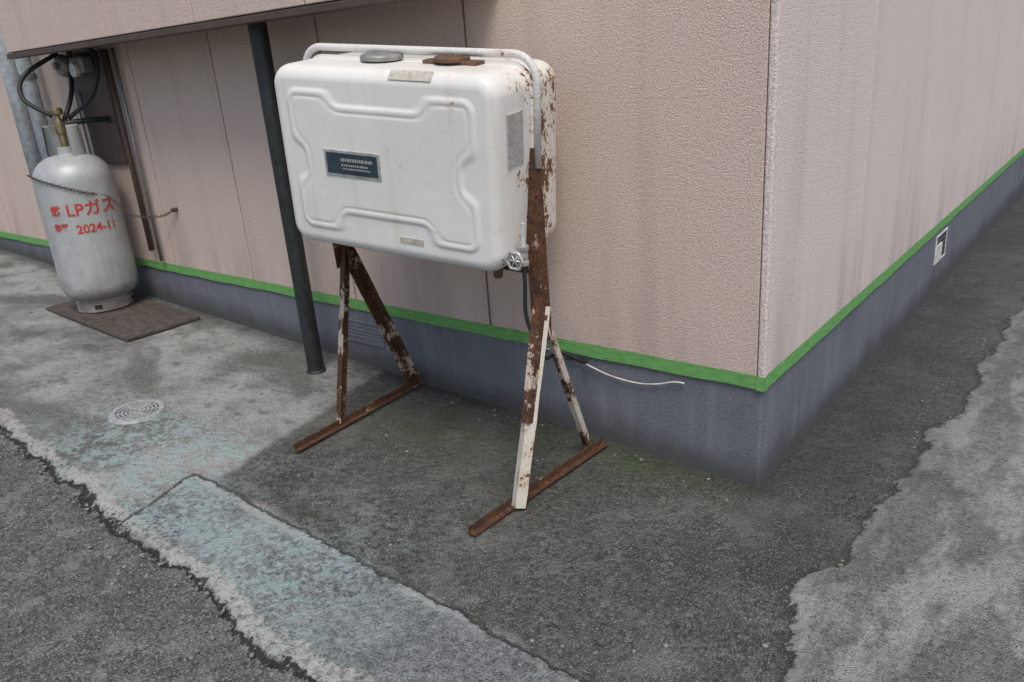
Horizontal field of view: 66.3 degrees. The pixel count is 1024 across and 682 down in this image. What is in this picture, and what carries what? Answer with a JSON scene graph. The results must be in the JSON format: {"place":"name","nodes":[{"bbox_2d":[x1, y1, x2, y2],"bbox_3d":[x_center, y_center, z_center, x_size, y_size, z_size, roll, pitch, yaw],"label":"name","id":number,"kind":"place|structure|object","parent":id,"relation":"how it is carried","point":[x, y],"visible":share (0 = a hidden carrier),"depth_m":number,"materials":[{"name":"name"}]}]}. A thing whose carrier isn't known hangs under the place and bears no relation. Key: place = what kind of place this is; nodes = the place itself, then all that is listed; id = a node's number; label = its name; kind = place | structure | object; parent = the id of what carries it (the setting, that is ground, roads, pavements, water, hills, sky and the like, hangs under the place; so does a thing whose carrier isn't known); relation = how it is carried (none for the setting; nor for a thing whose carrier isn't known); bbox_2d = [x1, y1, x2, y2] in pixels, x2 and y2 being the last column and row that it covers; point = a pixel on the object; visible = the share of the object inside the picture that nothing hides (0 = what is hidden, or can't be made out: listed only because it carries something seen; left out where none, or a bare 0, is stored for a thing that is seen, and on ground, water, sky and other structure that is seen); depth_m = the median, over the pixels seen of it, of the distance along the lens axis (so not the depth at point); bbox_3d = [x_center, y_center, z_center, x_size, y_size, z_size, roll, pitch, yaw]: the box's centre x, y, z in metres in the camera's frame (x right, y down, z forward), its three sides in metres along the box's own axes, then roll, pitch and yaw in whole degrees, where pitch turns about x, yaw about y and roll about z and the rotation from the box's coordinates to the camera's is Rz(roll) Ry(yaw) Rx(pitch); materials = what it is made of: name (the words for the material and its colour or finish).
{"place":"outdoors","nodes":[
{"label":"outdoors","id":0,"kind":"place"},
{"bbox_2d":[0,0,38,52],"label":"bay panel","id":1,"kind":"object","parent":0,"point":[17,29],"visible":0.98,"depth_m":4.22,"materials":[{"name":"beige paint"}]},
{"bbox_2d":[27,0,107,47],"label":"bay panel","id":2,"kind":"object","parent":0,"point":[58,22],"visible":0.96,"depth_m":3.88,"materials":[{"name":"beige paint"}]},
{"bbox_2d":[99,0,195,36],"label":"bay panel","id":3,"kind":"object","parent":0,"point":[122,17],"visible":0.94,"depth_m":3.44,"materials":[{"name":"beige paint"}]},
{"bbox_2d":[15,0,340,52],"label":"bay soffit","id":4,"kind":"structure","parent":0,"point":[191,24],"depth_m":3.27,"materials":[{"name":"metal"}]},
{"bbox_2d":[6,0,410,58],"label":"bay bottom trim","id":5,"kind":"structure","parent":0,"point":[336,6],"depth_m":3.13,"materials":[{"name":"metal"}]},
{"bbox_2d":[191,0,305,22],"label":"bay panel","id":6,"kind":"object","parent":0,"point":[207,10],"visible":0.94,"depth_m":3.03,"materials":[{"name":"beige paint"}]},
{"bbox_2d":[305,0,336,4],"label":"bay panel","id":7,"kind":"object","parent":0,"point":[309,2],"visible":1,"depth_m":2.74,"materials":[{"name":"beige paint"}]},
{"bbox_2d":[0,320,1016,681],"bbox_3d":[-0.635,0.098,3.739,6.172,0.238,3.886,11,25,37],"label":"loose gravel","id":8,"kind":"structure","parent":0,"point":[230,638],"depth_m":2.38,"materials":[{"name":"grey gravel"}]},
{"bbox_2d":[0,194,1023,681],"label":"concrete ground","id":9,"kind":"structure","parent":0,"point":[924,582],"depth_m":2.44,"materials":[{"name":"grey concrete"}]},
{"bbox_2d":[0,29,48,180],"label":"drain pipe","id":10,"kind":"object","parent":9,"relation":"on","point":[30,122],"visible":0.35,"depth_m":4.89,"materials":[{"name":"grey plastic"}]},
{"bbox_2d":[46,295,199,341],"bbox_3d":[-2.284,-0.162,4.577,0.980,0.061,0.430,11,25,37],"label":"rubber mat","id":11,"kind":"object","parent":9,"relation":"on","point":[138,317],"visible":0.76,"depth_m":4.45,"materials":[{"name":"rubber"}]},
{"bbox_2d":[32,107,138,312],"bbox_3d":[-2.470,-0.757,4.524,0.418,1.143,0.457,0,20,11],"label":"gas cylinder","id":12,"kind":"object","parent":11,"relation":"on","point":[88,238],"visible":0.99,"depth_m":4.39,"materials":[{"name":"grey metal"}]},
{"bbox_2d":[108,399,166,424],"bbox_3d":[-1.589,0.310,3.327,0.240,0.034,0.240,14,26,36],"label":"floor drain cover","id":13,"kind":"object","parent":9,"relation":"on","point":[138,411],"visible":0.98,"depth_m":3.31,"materials":[{"name":"grey metal"}]},
{"bbox_2d":[247,22,325,374],"bbox_3d":[-0.973,-0.569,3.418,0.120,1.557,0.120,11,25,37],"label":"support pole","id":14,"kind":"object","parent":9,"relation":"on","point":[262,53],"visible":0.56,"depth_m":3.37,"materials":[{"name":"grey metal"}]},
{"bbox_2d":[293,148,608,535],"bbox_3d":[-0.298,-0.140,2.734,1.017,1.181,0.738,11,25,37],"label":"tank stand","id":15,"kind":"object","parent":9,"relation":"on","point":[348,260],"visible":0.78,"depth_m":2.61,"materials":[{"name":"metal"}]},
{"bbox_2d":[274,43,555,278],"bbox_3d":[-0.292,-0.604,2.552,0.936,0.670,0.417,12,30,26],"label":"kerosene tank","id":16,"kind":"object","parent":15,"relation":"on","point":[408,151],"visible":0.97,"depth_m":2.36,"materials":[{"name":"white metal"}]},
{"bbox_2d":[522,266,587,363],"bbox_3d":[0.162,-0.078,2.635,0.108,0.481,0.440,3,21,20],"label":"fuel hose","id":17,"kind":"object","parent":16,"relation":"attached to","point":[567,355],"visible":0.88,"depth_m":2.45,"materials":[{"name":"black rubber"}]},
{"bbox_2d":[463,4,490,316],"bbox_3d":[0.124,-3.212,7.826,8.568,2.729,8.968,11,25,37],"label":"wall panel seam","id":18,"kind":"object","parent":9,"relation":"on","point":[466,41],"visible":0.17,"depth_m":2.77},
{"bbox_2d":[0,186,14,233],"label":"wall panel front","id":19,"kind":"structure","parent":18,"relation":"attached to","point":[6,224],"depth_m":6.02,"materials":[{"name":"beige paint"}]},
{"bbox_2d":[0,70,47,239],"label":"wall panel front","id":20,"kind":"structure","parent":18,"relation":"attached to","point":[16,185],"depth_m":5.64,"materials":[{"name":"beige paint"}]},
{"bbox_2d":[31,52,85,148],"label":"wall panel front","id":21,"kind":"structure","parent":18,"relation":"attached to","point":[53,84],"depth_m":4.84,"materials":[{"name":"beige paint"}]},
{"bbox_2d":[61,43,175,264],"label":"wall panel front","id":22,"kind":"structure","parent":18,"relation":"attached to","point":[128,200],"depth_m":4.52,"materials":[{"name":"beige paint"}]},
{"bbox_2d":[17,48,162,261],"bbox_3d":[-2.444,-1.041,4.463,0.610,1.228,0.378,11,25,37],"label":"gas regulator","id":23,"kind":"object","parent":22,"relation":"attached to","point":[92,84],"visible":0.92,"depth_m":4.44,"materials":[{"name":"black rubber"}]},
{"bbox_2d":[126,31,254,279],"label":"wall panel front","id":24,"kind":"structure","parent":18,"relation":"attached to","point":[174,76],"depth_m":4.10,"materials":[{"name":"beige paint"}]},
{"bbox_2d":[26,175,177,218],"bbox_3d":[-2.264,-0.805,4.349,0.817,0.290,0.144,-6,20,-4],"label":"securing chain","id":25,"kind":"object","parent":24,"relation":"attached to","point":[175,209],"visible":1,"depth_m":4.35,"materials":[{"name":"metal"}]},
{"bbox_2d":[207,15,356,298],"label":"wall panel front","id":26,"kind":"structure","parent":18,"relation":"attached to","point":[292,40],"depth_m":3.72,"materials":[{"name":"beige paint"}]},
{"bbox_2d":[0,231,755,388],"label":"masking tape front","id":27,"kind":"object","parent":18,"relation":"attached to","point":[669,366],"visible":0.69,"depth_m":3.14,"materials":[{"name":"green paper"}]},
{"bbox_2d":[756,376,764,391],"bbox_3d":[0.779,0.136,2.457,0.028,0.049,0.002,11,25,37],"label":"masking tape corner","id":28,"kind":"object","parent":27,"relation":"attached to","point":[760,383],"visible":1,"depth_m":2.46,"materials":[{"name":"green paper"}]},
{"bbox_2d":[315,0,490,324],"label":"wall panel front","id":29,"kind":"structure","parent":18,"relation":"attached to","point":[434,287],"depth_m":3.13,"materials":[{"name":"beige paint"}]},
{"bbox_2d":[463,0,770,376],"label":"wall panel front","id":30,"kind":"structure","parent":18,"relation":"attached to","point":[654,240],"depth_m":2.48,"materials":[{"name":"beige paint"}]},
{"bbox_2d":[758,0,782,389],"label":"corner trim","id":31,"kind":"structure","parent":18,"relation":"attached to","point":[772,133],"depth_m":2.24,"materials":[{"name":"beige paint"}]},
{"bbox_2d":[768,0,876,373],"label":"wall panel side","id":32,"kind":"structure","parent":18,"relation":"attached to","point":[826,63],"depth_m":2.54,"materials":[{"name":"beige paint"}]},
{"bbox_2d":[854,0,941,297],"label":"wall panel side","id":33,"kind":"structure","parent":18,"relation":"attached to","point":[906,33],"depth_m":3.21,"materials":[{"name":"beige paint"}]},
{"bbox_2d":[917,0,984,241],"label":"wall panel side","id":34,"kind":"structure","parent":18,"relation":"attached to","point":[960,25],"depth_m":3.95,"materials":[{"name":"beige paint"}]},
{"bbox_2d":[960,0,1014,203],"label":"wall panel side","id":35,"kind":"structure","parent":18,"relation":"attached to","point":[991,63],"depth_m":4.69,"materials":[{"name":"beige paint"}]},
{"bbox_2d":[991,0,1023,175],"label":"wall panel side","id":36,"kind":"structure","parent":18,"relation":"attached to","point":[1009,116],"depth_m":5.38,"materials":[{"name":"beige paint"}]},
{"bbox_2d":[1015,94,1023,154],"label":"wall panel side","id":37,"kind":"structure","parent":18,"relation":"attached to","point":[1020,142],"depth_m":6.05,"materials":[{"name":"beige paint"}]},
{"bbox_2d":[0,153,1023,486],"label":"plinth","id":38,"kind":"structure","parent":9,"relation":"on","point":[750,437],"depth_m":3.15,"materials":[{"name":"grey paint"}]},
{"bbox_2d":[348,318,384,347],"bbox_3d":[-0.695,-0.041,3.667,0.280,0.110,0.012,11,25,37],"label":"plinth vent","id":39,"kind":"object","parent":38,"relation":"attached to","point":[364,332],"visible":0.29,"depth_m":3.65,"materials":[{"name":"grey metal"}]},
{"bbox_2d":[546,347,684,384],"bbox_3d":[0.351,0.100,2.813,0.590,0.066,0.014,11,25,37],"label":"wall cable","id":40,"kind":"object","parent":38,"relation":"attached to","point":[632,381],"depth_m":2.76,"materials":[{"name":"white plastic"}]},
{"bbox_2d":[769,148,1023,385],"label":"masking tape side","id":41,"kind":"object","parent":38,"relation":"attached to","point":[795,356],"visible":1,"depth_m":3.27,"materials":[{"name":"green paper"}]},
{"bbox_2d":[765,374,768,390],"bbox_3d":[0.800,0.132,2.461,0.002,0.049,0.035,11,25,37],"label":"masking tape corner","id":42,"kind":"object","parent":41,"relation":"attached to","point":[766,382],"visible":1,"depth_m":2.46,"materials":[{"name":"green paper"}]},
{"bbox_2d":[933,227,947,265],"bbox_3d":[2.377,-0.526,4.341,0.018,0.160,0.260,11,25,37],"label":"plinth vent","id":43,"kind":"object","parent":38,"relation":"attached to","point":[941,240],"visible":1,"depth_m":4.31,"materials":[{"name":"white metal"}]},
{"bbox_2d":[1018,158,1023,178],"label":"plinth vent","id":44,"kind":"object","parent":38,"relation":"attached to","point":[1021,172],"visible":0.98,"depth_m":6.50,"materials":[{"name":"grey metal"}]}
]}

